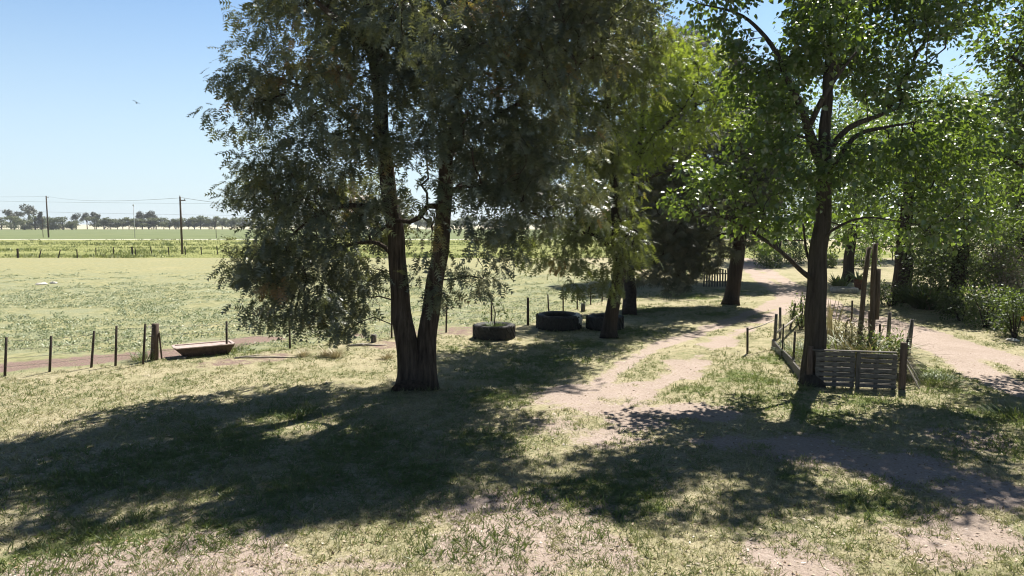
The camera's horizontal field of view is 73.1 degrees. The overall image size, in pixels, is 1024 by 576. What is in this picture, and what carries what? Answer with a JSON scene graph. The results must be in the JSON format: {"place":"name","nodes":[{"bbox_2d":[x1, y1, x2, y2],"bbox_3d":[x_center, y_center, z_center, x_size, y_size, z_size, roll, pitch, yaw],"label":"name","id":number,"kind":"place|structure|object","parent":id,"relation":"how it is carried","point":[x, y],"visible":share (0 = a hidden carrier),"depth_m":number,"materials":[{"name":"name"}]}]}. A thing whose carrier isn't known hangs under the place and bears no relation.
{"place":"outdoors","nodes":[
{"label":"outdoors","id":0,"kind":"place"},
{"bbox_2d":[18,201,251,215],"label":"power line","id":1,"kind":"object","parent":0,"point":[118,213],"visible":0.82,"depth_m":258.19,"materials":[{"name":"metal"}]},
{"bbox_2d":[0,238,922,257],"bbox_3d":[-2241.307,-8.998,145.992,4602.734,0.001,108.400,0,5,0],"label":"road verge","id":2,"kind":"structure","parent":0,"point":[427,247],"depth_m":122.50,"materials":[{"name":"green plant"}]},
{"bbox_2d":[179,196,185,253],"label":"utility pole","id":3,"kind":"object","parent":2,"relation":"on","point":[181,232],"visible":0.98,"depth_m":103.34,"materials":[{"name":"brown wood"}]},
{"bbox_2d":[16,246,383,257],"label":"verge fence","id":4,"kind":"object","parent":2,"relation":"on","point":[17,249],"visible":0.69,"depth_m":98.95,"materials":[{"name":"wood"}]},
{"bbox_2d":[0,224,979,228],"bbox_3d":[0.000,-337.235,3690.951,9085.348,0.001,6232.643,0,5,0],"label":"pale field","id":5,"kind":"structure","parent":0,"point":[83,226],"depth_m":892.61,"materials":[{"name":"beige plant"}]},
{"bbox_2d":[2,209,24,228],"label":"gum tree","id":6,"kind":"object","parent":5,"relation":"on","point":[8,212],"visible":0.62,"depth_m":594.85,"materials":[{"name":"green plant"}]},
{"bbox_2d":[13,204,37,218],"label":"gum tree","id":7,"kind":"object","parent":5,"relation":"on","point":[29,208],"visible":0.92,"depth_m":595.77,"materials":[{"name":"green plant"}]},
{"bbox_2d":[69,213,83,227],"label":"gum tree","id":8,"kind":"object","parent":5,"relation":"on","point":[74,217],"visible":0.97,"depth_m":595.69,"materials":[{"name":"green plant"}]},
{"bbox_2d":[81,212,91,228],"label":"gum tree","id":9,"kind":"object","parent":5,"relation":"on","point":[85,214],"visible":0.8,"depth_m":594.98,"materials":[{"name":"green plant"}]},
{"bbox_2d":[84,216,100,228],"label":"tree","id":10,"kind":"object","parent":5,"relation":"on","point":[94,220],"visible":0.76,"depth_m":589.81,"materials":[{"name":"green plant"}]},
{"bbox_2d":[120,217,135,228],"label":"tree","id":11,"kind":"object","parent":5,"relation":"on","point":[126,219],"visible":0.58,"depth_m":586.83,"materials":[{"name":"green plant"}]},
{"bbox_2d":[129,218,142,228],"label":"tree","id":12,"kind":"object","parent":5,"relation":"on","point":[132,223],"visible":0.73,"depth_m":580.85,"materials":[{"name":"green plant"}]},
{"bbox_2d":[142,210,154,228],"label":"gum tree","id":13,"kind":"object","parent":5,"relation":"on","point":[148,214],"visible":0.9,"depth_m":595.53,"materials":[{"name":"green plant"}]},
{"bbox_2d":[144,217,158,228],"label":"tree","id":14,"kind":"object","parent":5,"relation":"on","point":[151,221],"visible":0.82,"depth_m":586.83,"materials":[{"name":"green plant"}]},
{"bbox_2d":[157,217,168,228],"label":"tree","id":15,"kind":"object","parent":5,"relation":"on","point":[160,220],"visible":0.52,"depth_m":585.23,"materials":[{"name":"green plant"}]},
{"bbox_2d":[188,217,201,228],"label":"tree","id":16,"kind":"object","parent":5,"relation":"on","point":[194,219],"visible":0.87,"depth_m":586.65,"materials":[{"name":"green plant"}]},
{"bbox_2d":[189,215,210,228],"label":"tree","id":17,"kind":"object","parent":5,"relation":"on","point":[199,220],"visible":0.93,"depth_m":586.48,"materials":[{"name":"green plant"}]},
{"bbox_2d":[202,219,214,228],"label":"tree","id":18,"kind":"object","parent":5,"relation":"on","point":[210,223],"visible":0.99,"depth_m":587.98,"materials":[{"name":"green plant"}]},
{"bbox_2d":[230,217,248,228],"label":"tree","id":19,"kind":"object","parent":5,"relation":"on","point":[242,221],"visible":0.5,"depth_m":592.01,"materials":[{"name":"green plant"}]},
{"bbox_2d":[407,215,427,228],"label":"tree","id":20,"kind":"object","parent":5,"relation":"on","point":[419,223],"visible":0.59,"depth_m":592.67,"materials":[{"name":"green plant"}]},
{"bbox_2d":[0,239,985,239],"bbox_3d":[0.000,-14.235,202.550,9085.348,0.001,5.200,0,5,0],"label":"road","id":21,"kind":"structure","parent":0,"point":[210,239],"depth_m":201.53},
{"bbox_2d":[0,240,1001,374],"bbox_3d":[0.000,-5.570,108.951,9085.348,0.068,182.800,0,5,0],"label":"paddock","id":22,"kind":"structure","parent":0,"point":[146,270],"depth_m":40.26,"materials":[{"name":"green plant"}]},
{"bbox_2d":[122,344,161,361],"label":"grass tuft","id":23,"kind":"object","parent":22,"relation":"on","point":[140,356],"visible":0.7,"depth_m":22.98,"materials":[{"name":"plant"}]},
{"bbox_2d":[0,269,609,352],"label":"paddock weeds","id":24,"kind":"object","parent":22,"relation":"on","point":[80,331],"visible":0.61,"depth_m":34.92,"materials":[{"name":"green plant"}]},
{"bbox_2d":[955,82,1021,248],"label":"broadleaf tree","id":25,"kind":"object","parent":22,"relation":"on","point":[1003,142],"visible":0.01,"depth_m":91.63,"materials":[{"name":"green plant"}]},
{"bbox_2d":[0,229,1006,238],"bbox_3d":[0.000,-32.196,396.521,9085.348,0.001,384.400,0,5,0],"label":"field","id":26,"kind":"structure","parent":0,"point":[110,234],"depth_m":297.51,"materials":[{"name":"plant"}]},
{"bbox_2d":[0,216,11,228],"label":"tree","id":27,"kind":"object","parent":26,"relation":"on","point":[4,224],"visible":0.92,"depth_m":569.54,"materials":[{"name":"green plant"}]},
{"bbox_2d":[7,215,21,229],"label":"tree","id":28,"kind":"object","parent":26,"relation":"on","point":[12,225],"visible":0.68,"depth_m":554.49,"materials":[{"name":"green plant"}]},
{"bbox_2d":[14,218,33,229],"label":"tree","id":29,"kind":"object","parent":26,"relation":"on","point":[21,227],"visible":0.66,"depth_m":544.69,"materials":[{"name":"green plant"}]},
{"bbox_2d":[18,215,51,229],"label":"tree","id":30,"kind":"object","parent":26,"relation":"on","point":[28,222],"visible":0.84,"depth_m":541.79,"materials":[{"name":"green plant"}]},
{"bbox_2d":[35,211,45,229],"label":"pine tree","id":31,"kind":"object","parent":26,"relation":"on","point":[39,218],"visible":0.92,"depth_m":541.29,"materials":[{"name":"green plant"}]},
{"bbox_2d":[46,196,49,236],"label":"utility pole","id":32,"kind":"object","parent":26,"relation":"on","point":[47,217],"visible":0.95,"depth_m":231.65,"materials":[{"name":"grey wood"}]},
{"bbox_2d":[43,217,61,229],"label":"tree","id":33,"kind":"object","parent":26,"relation":"on","point":[59,225],"visible":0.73,"depth_m":538.96,"materials":[{"name":"green plant"}]},
{"bbox_2d":[46,216,77,229],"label":"tree","id":34,"kind":"object","parent":26,"relation":"on","point":[60,220],"visible":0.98,"depth_m":537.13,"materials":[{"name":"green plant"}]},
{"bbox_2d":[64,220,83,229],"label":"tree","id":35,"kind":"object","parent":26,"relation":"on","point":[72,227],"visible":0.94,"depth_m":541.43,"materials":[{"name":"green plant"}]},
{"bbox_2d":[96,217,113,228],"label":"tree","id":36,"kind":"object","parent":26,"relation":"on","point":[106,222],"visible":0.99,"depth_m":579.27,"materials":[{"name":"green plant"}]},
{"bbox_2d":[110,219,126,228],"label":"tree","id":37,"kind":"object","parent":26,"relation":"on","point":[116,222],"visible":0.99,"depth_m":584.79,"materials":[{"name":"green plant"}]},
{"bbox_2d":[137,218,150,228],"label":"tree","id":38,"kind":"object","parent":26,"relation":"on","point":[141,221],"visible":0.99,"depth_m":580.03,"materials":[{"name":"green plant"}]},
{"bbox_2d":[160,219,176,228],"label":"tree","id":39,"kind":"object","parent":26,"relation":"on","point":[169,225],"visible":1,"depth_m":580.16,"materials":[{"name":"green plant"}]},
{"bbox_2d":[172,218,188,227],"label":"tree","id":40,"kind":"object","parent":26,"relation":"on","point":[183,223],"visible":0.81,"depth_m":583.69,"materials":[{"name":"green plant"}]},
{"bbox_2d":[212,216,230,228],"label":"tree","id":41,"kind":"object","parent":26,"relation":"on","point":[223,221],"visible":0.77,"depth_m":580.31,"materials":[{"name":"green plant"}]},
{"bbox_2d":[226,218,240,228],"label":"tree","id":42,"kind":"object","parent":26,"relation":"on","point":[233,222],"visible":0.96,"depth_m":574.83,"materials":[{"name":"green plant"}]},
{"bbox_2d":[450,216,470,227],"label":"tree","id":43,"kind":"object","parent":26,"relation":"on","point":[461,220],"visible":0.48,"depth_m":575.72,"materials":[{"name":"green plant"}]},
{"bbox_2d":[0,258,1023,575],"bbox_3d":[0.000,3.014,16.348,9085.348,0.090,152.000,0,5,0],"label":"lawn","id":44,"kind":"structure","parent":0,"point":[890,462],"depth_m":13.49,"materials":[{"name":"green plant"}]},
{"bbox_2d":[171,340,234,356],"bbox_3d":[-10.654,2.123,23.887,1.927,0.368,0.900,-3,6,-32],"label":"feed trough","id":45,"kind":"object","parent":44,"relation":"on","point":[202,348],"visible":0.85,"depth_m":23.71,"materials":[{"name":"metal"}]},
{"bbox_2d":[0,288,602,376],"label":"wire fence","id":46,"kind":"object","parent":44,"relation":"on","point":[155,340],"visible":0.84,"depth_m":22.87,"materials":[{"name":"brown wood"}]},
{"bbox_2d":[275,403,328,420],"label":"grass clump","id":47,"kind":"object","parent":44,"relation":"on","point":[300,410],"visible":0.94,"depth_m":16.43,"materials":[{"name":"green plant"}]},
{"bbox_2d":[288,347,315,356],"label":"grass tuft","id":48,"kind":"object","parent":44,"relation":"on","point":[304,353],"visible":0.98,"depth_m":23.74,"materials":[{"name":"beige plant"}]},
{"bbox_2d":[307,344,339,356],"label":"grass tuft","id":49,"kind":"object","parent":44,"relation":"on","point":[325,354],"visible":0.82,"depth_m":23.62,"materials":[{"name":"beige plant"}]},
{"bbox_2d":[319,347,346,357],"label":"grass tuft","id":50,"kind":"object","parent":44,"relation":"on","point":[333,355],"visible":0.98,"depth_m":23.49,"materials":[{"name":"beige plant"}]},
{"bbox_2d":[349,343,386,345],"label":"fallen branch","id":51,"kind":"object","parent":44,"relation":"on","point":[361,344],"visible":0.93,"depth_m":25.57,"materials":[{"name":"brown wood"}]},
{"bbox_2d":[375,350,393,359],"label":"grass tuft","id":52,"kind":"object","parent":44,"relation":"on","point":[389,355],"visible":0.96,"depth_m":23.23,"materials":[{"name":"beige plant"}]},
{"bbox_2d":[187,0,672,391],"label":"silky oak","id":53,"kind":"object","parent":44,"relation":"on","point":[478,47],"visible":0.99,"depth_m":17.43,"materials":[{"name":"green plant"}]},
{"bbox_2d":[473,321,515,340],"bbox_3d":[-0.711,1.702,27.394,1.704,0.560,1.704,0,5,0],"label":"tractor tyre","id":54,"kind":"object","parent":44,"relation":"on","point":[505,331],"visible":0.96,"depth_m":26.73,"materials":[{"name":"rubber"}]},
{"bbox_2d":[481,296,513,324],"bbox_3d":[-0.604,0.911,27.291,1.383,1.358,0.480,0,5,0],"label":"sapling","id":55,"kind":"object","parent":54,"relation":"in","point":[497,304],"visible":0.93,"depth_m":27.30,"materials":[{"name":"green plant"}]},
{"bbox_2d":[1,336,1023,575],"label":"fallen leaves","id":56,"kind":"object","parent":44,"relation":"on","point":[847,517],"depth_m":12.00,"materials":[{"name":"brown plant"}]},
{"bbox_2d":[6,353,1023,575],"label":"pebbles","id":57,"kind":"object","parent":44,"relation":"on","point":[753,561],"visible":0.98,"depth_m":10.20,"materials":[{"name":"grey stone"}]},
{"bbox_2d":[536,311,582,331],"bbox_3d":[2.040,1.420,29.908,2.017,0.657,1.988,-2,7,-17],"label":"tractor tyre","id":58,"kind":"object","parent":44,"relation":"on","point":[562,321],"visible":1,"depth_m":29.20,"materials":[{"name":"rubber"}]},
{"bbox_2d":[494,0,689,338],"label":"silky oak","id":59,"kind":"object","parent":44,"relation":"on","point":[648,65],"visible":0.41,"depth_m":26.03,"materials":[{"name":"green plant"}]},
{"bbox_2d":[586,313,623,330],"bbox_3d":[3.996,1.465,29.733,1.624,0.600,1.624,5,7,44],"label":"tractor tyre","id":60,"kind":"object","parent":44,"relation":"on","point":[594,321],"visible":0.71,"depth_m":29.23,"materials":[{"name":"rubber"}]},
{"bbox_2d":[587,23,747,314],"bbox_3d":[7.879,-5.961,35.264,8.675,15.104,7.049,0,5,0],"label":"locust tree","id":61,"kind":"object","parent":44,"relation":"on","point":[683,76],"visible":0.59,"depth_m":34.23,"materials":[{"name":"green plant"}]},
{"bbox_2d":[599,22,805,275],"bbox_3d":[14.727,-10.748,55.152,17.337,20.676,9.709,0,5,0],"label":"casuarina","id":62,"kind":"object","parent":44,"relation":"on","point":[696,106],"visible":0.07,"depth_m":53.53,"materials":[{"name":"green plant"}]},
{"bbox_2d":[621,101,796,304],"bbox_3d":[10.670,-4.531,37.708,12.358,11.945,7.377,-2,6,-22],"label":"broadleaf tree","id":63,"kind":"object","parent":44,"relation":"on","point":[691,240],"visible":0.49,"depth_m":36.46,"materials":[{"name":"green plant"}]},
{"bbox_2d":[703,268,728,286],"bbox_3d":[14.984,-0.753,49.765,2.500,1.326,0.075,0,5,0],"label":"picket fence","id":64,"kind":"object","parent":44,"relation":"on","point":[717,281],"visible":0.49,"depth_m":49.75,"materials":[{"name":"grey wood"}]},
{"bbox_2d":[747,243,770,259],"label":"bush","id":65,"kind":"object","parent":44,"relation":"on","point":[755,248],"visible":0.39,"depth_m":86.83,"materials":[{"name":"green plant"}]},
{"bbox_2d":[746,320,773,353],"bbox_3d":[8.882,1.773,24.662,2.037,1.123,0.100,-5,7,-43],"label":"barrier post","id":66,"kind":"object","parent":44,"relation":"on","point":[747,340],"visible":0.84,"depth_m":23.99,"materials":[{"name":"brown wood"}]},
{"bbox_2d":[751,246,793,267],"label":"bush","id":67,"kind":"object","parent":44,"relation":"on","point":[768,260],"visible":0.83,"depth_m":71.19,"materials":[{"name":"green plant"}]},
{"bbox_2d":[726,101,835,261],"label":"broadleaf tree","id":68,"kind":"object","parent":44,"relation":"on","point":[794,233],"visible":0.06,"depth_m":82.12,"materials":[{"name":"green plant"}]},
{"bbox_2d":[770,338,802,358],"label":"grass clump","id":69,"kind":"object","parent":44,"relation":"on","point":[791,350],"visible":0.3,"depth_m":23.96,"materials":[{"name":"green plant"}]},
{"bbox_2d":[777,239,808,263],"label":"bush","id":70,"kind":"object","parent":44,"relation":"on","point":[799,256],"visible":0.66,"depth_m":77.96,"materials":[{"name":"green plant"}]},
{"bbox_2d":[780,378,819,390],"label":"grass tuft","id":71,"kind":"object","parent":44,"relation":"on","point":[801,385],"visible":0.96,"depth_m":19.05,"materials":[{"name":"green plant"}]},
{"bbox_2d":[786,321,878,342],"bbox_3d":[12.936,1.841,27.373,4.061,1.215,4.115,0,5,0],"label":"grass clump","id":72,"kind":"object","parent":44,"relation":"on","point":[838,333],"visible":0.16,"depth_m":27.35,"materials":[{"name":"green plant"}]},
{"bbox_2d":[827,248,842,267],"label":"bush","id":73,"kind":"object","parent":44,"relation":"on","point":[831,261],"visible":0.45,"depth_m":71.25,"materials":[{"name":"green plant"}]},
{"bbox_2d":[827,297,846,336],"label":"grass clump","id":74,"kind":"object","parent":44,"relation":"on","point":[829,321],"visible":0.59,"depth_m":26.83,"materials":[{"name":"green plant"}]},
{"bbox_2d":[656,0,1023,387],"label":"poplar","id":75,"kind":"object","parent":44,"relation":"on","point":[821,44],"visible":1,"depth_m":18.47,"materials":[{"name":"green plant"}]},
{"bbox_2d":[785,326,901,366],"bbox_3d":[10.391,1.835,21.714,4.122,1.386,4.090,-2,6,-23],"label":"grass clump","id":76,"kind":"object","parent":44,"relation":"on","point":[828,345],"visible":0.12,"depth_m":21.88,"materials":[{"name":"green plant"}]},
{"bbox_2d":[830,286,858,293],"bbox_3d":[21.921,0.131,45.600,1.720,0.330,1.720,0,5,0],"label":"round planter","id":77,"kind":"object","parent":44,"relation":"on","point":[847,290],"visible":1,"depth_m":45.03,"materials":[{"name":"concrete"}]},
{"bbox_2d":[827,272,851,286],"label":"agave","id":78,"kind":"object","parent":77,"relation":"in","point":[837,281],"visible":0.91,"depth_m":49.98,"materials":[{"name":"green plant"}]},
{"bbox_2d":[771,298,926,389],"bbox_3d":[11.908,1.540,25.714,4.445,1.408,14.574,1,5,13],"label":"garden pen","id":79,"kind":"object","parent":44,"relation":"on","point":[875,382],"visible":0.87,"depth_m":19.02,"materials":[{"name":"brown wood"}]},
{"bbox_2d":[828,314,879,352],"bbox_3d":[10.829,1.624,21.919,1.917,1.854,1.743,-4,7,-40],"label":"shrub","id":80,"kind":"object","parent":44,"relation":"on","point":[857,337],"visible":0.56,"depth_m":21.84,"materials":[{"name":"green plant"}]},
{"bbox_2d":[767,72,941,282],"bbox_3d":[26.092,-8.429,53.391,15.564,16.866,9.300,0,5,0],"label":"broadleaf tree","id":81,"kind":"object","parent":44,"relation":"on","point":[848,258],"visible":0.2,"depth_m":53.12,"materials":[{"name":"green plant"}]},
{"bbox_2d":[853,279,861,289],"bbox_3d":[24.014,-0.270,47.818,0.800,0.720,0.800,0,5,0],"label":"plant pot","id":82,"kind":"object","parent":44,"relation":"on","point":[857,283],"visible":0.55,"depth_m":47.58,"materials":[{"name":"ceramic"}]},
{"bbox_2d":[848,271,870,280],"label":"potted plant","id":83,"kind":"object","parent":82,"relation":"in","point":[857,275],"visible":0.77,"depth_m":47.85,"materials":[{"name":"green plant"}]},
{"bbox_2d":[856,247,870,344],"bbox_3d":[11.601,0.619,22.907,0.484,3.959,0.168,-2,6,-17],"label":"wooden pole","id":84,"kind":"object","parent":44,"relation":"on","point":[864,285],"visible":0.7,"depth_m":22.82,"materials":[{"name":"brown wood"}]},
{"bbox_2d":[840,238,890,268],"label":"bush","id":85,"kind":"object","parent":44,"relation":"on","point":[860,256],"visible":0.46,"depth_m":69.59,"materials":[{"name":"green plant"}]},
{"bbox_2d":[806,95,927,259],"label":"broadleaf tree","id":86,"kind":"object","parent":44,"relation":"on","point":[849,107],"visible":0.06,"depth_m":87.02,"materials":[{"name":"green plant"}]},
{"bbox_2d":[799,321,947,379],"bbox_3d":[10.747,1.858,21.195,4.578,1.438,4.676,0,5,0],"label":"grass clump","id":87,"kind":"object","parent":44,"relation":"on","point":[867,347],"visible":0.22,"depth_m":20.77,"materials":[{"name":"green plant"}]},
{"bbox_2d":[868,243,880,339],"bbox_3d":[11.975,0.560,22.843,0.313,4.077,0.192,1,5,10],"label":"wooden pole","id":88,"kind":"object","parent":44,"relation":"on","point":[875,279],"visible":0.78,"depth_m":22.74,"materials":[{"name":"brown wood"}]},
{"bbox_2d":[853,326,912,374],"bbox_3d":[11.178,1.881,20.910,1.655,1.554,1.636,-2,6,-24],"label":"shrub","id":89,"kind":"object","parent":44,"relation":"on","point":[899,341],"visible":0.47,"depth_m":20.75,"materials":[{"name":"green plant"}]},
{"bbox_2d":[866,279,915,306],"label":"shrub","id":90,"kind":"object","parent":44,"relation":"on","point":[887,298],"visible":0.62,"depth_m":37.97,"materials":[{"name":"green plant"}]},
{"bbox_2d":[829,68,1023,302],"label":"broadleaf tree","id":91,"kind":"object","parent":44,"relation":"on","point":[898,266],"visible":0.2,"depth_m":39.18,"materials":[{"name":"green plant"}]},
{"bbox_2d":[892,281,967,309],"bbox_3d":[22.190,0.475,36.932,4.133,1.891,3.972,3,6,27],"label":"spiky shrub","id":92,"kind":"object","parent":44,"relation":"on","point":[916,300],"visible":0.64,"depth_m":36.44,"materials":[{"name":"green plant"}]},
{"bbox_2d":[913,257,951,291],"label":"shrub","id":93,"kind":"object","parent":44,"relation":"on","point":[930,271],"visible":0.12,"depth_m":43.69,"materials":[{"name":"green plant"}]},
{"bbox_2d":[906,369,969,386],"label":"grass clump","id":94,"kind":"object","parent":44,"relation":"on","point":[947,378],"visible":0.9,"depth_m":19.73,"materials":[{"name":"green plant"}]},
{"bbox_2d":[915,247,977,273],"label":"bush","id":95,"kind":"object","parent":44,"relation":"on","point":[941,255],"visible":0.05,"depth_m":62.55,"materials":[{"name":"green plant"}]},
{"bbox_2d":[887,77,1007,255],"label":"broadleaf tree","id":96,"kind":"object","parent":44,"relation":"on","point":[964,88],"visible":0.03,"depth_m":87.47,"materials":[{"name":"green plant"}]},
{"bbox_2d":[889,196,1023,313],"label":"vine covered tree","id":97,"kind":"object","parent":44,"relation":"on","point":[961,261],"visible":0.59,"depth_m":33.86,"materials":[{"name":"green plant"}]},
{"bbox_2d":[973,240,1023,313],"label":"bush","id":98,"kind":"object","parent":97,"relation":"hanging from","point":[1004,278],"visible":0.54,"depth_m":33.96,"materials":[{"name":"green plant"}]},
{"bbox_2d":[928,280,994,322],"bbox_3d":[20.796,0.640,32.089,2.825,2.048,2.587,0,5,0],"label":"shrub","id":99,"kind":"object","parent":44,"relation":"on","point":[948,302],"visible":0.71,"depth_m":32.07,"materials":[{"name":"green plant"}]},
{"bbox_2d":[942,242,998,281],"bbox_3d":[36.334,-2.096,53.903,5.700,3.675,4.694,0,5,0],"label":"bush","id":100,"kind":"object","parent":44,"relation":"on","point":[975,256],"visible":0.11,"depth_m":53.66,"materials":[{"name":"green plant"}]},
{"bbox_2d":[923,0,1023,246],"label":"poplar","id":101,"kind":"object","parent":44,"relation":"on","point":[1011,72],"visible":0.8,"depth_m":22.32,"materials":[{"name":"green plant"}]},
{"bbox_2d":[939,46,1023,287],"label":"broadleaf tree","id":102,"kind":"object","parent":44,"relation":"on","point":[1022,193],"visible":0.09,"depth_m":42.69,"materials":[{"name":"green plant"}]},
{"bbox_2d":[948,274,1023,330],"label":"shrub","id":103,"kind":"object","parent":44,"relation":"on","point":[985,324],"visible":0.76,"depth_m":30.20,"materials":[{"name":"green plant"}]},
{"bbox_2d":[966,263,1023,312],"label":"shrub","id":104,"kind":"object","parent":44,"relation":"on","point":[1002,282],"visible":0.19,"depth_m":34.94,"materials":[{"name":"green plant"}]},
{"bbox_2d":[977,400,1023,421],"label":"grass clump","id":105,"kind":"object","parent":44,"relation":"on","point":[1020,410],"visible":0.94,"depth_m":16.37,"materials":[{"name":"green plant"}]},
{"bbox_2d":[979,284,1023,337],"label":"shrub","id":106,"kind":"object","parent":44,"relation":"on","point":[1016,305],"visible":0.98,"depth_m":27.57,"materials":[{"name":"green plant"}]},
{"bbox_2d":[0,0,1023,223],"label":"sky","id":107,"kind":"structure","parent":0,"point":[72,72],"materials":[{"name":"blue"}]},
{"bbox_2d":[571,258,1023,418],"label":"dirt track","id":108,"kind":"structure","parent":0,"point":[959,350],"depth_m":24.67,"materials":[{"name":"beige soil"}]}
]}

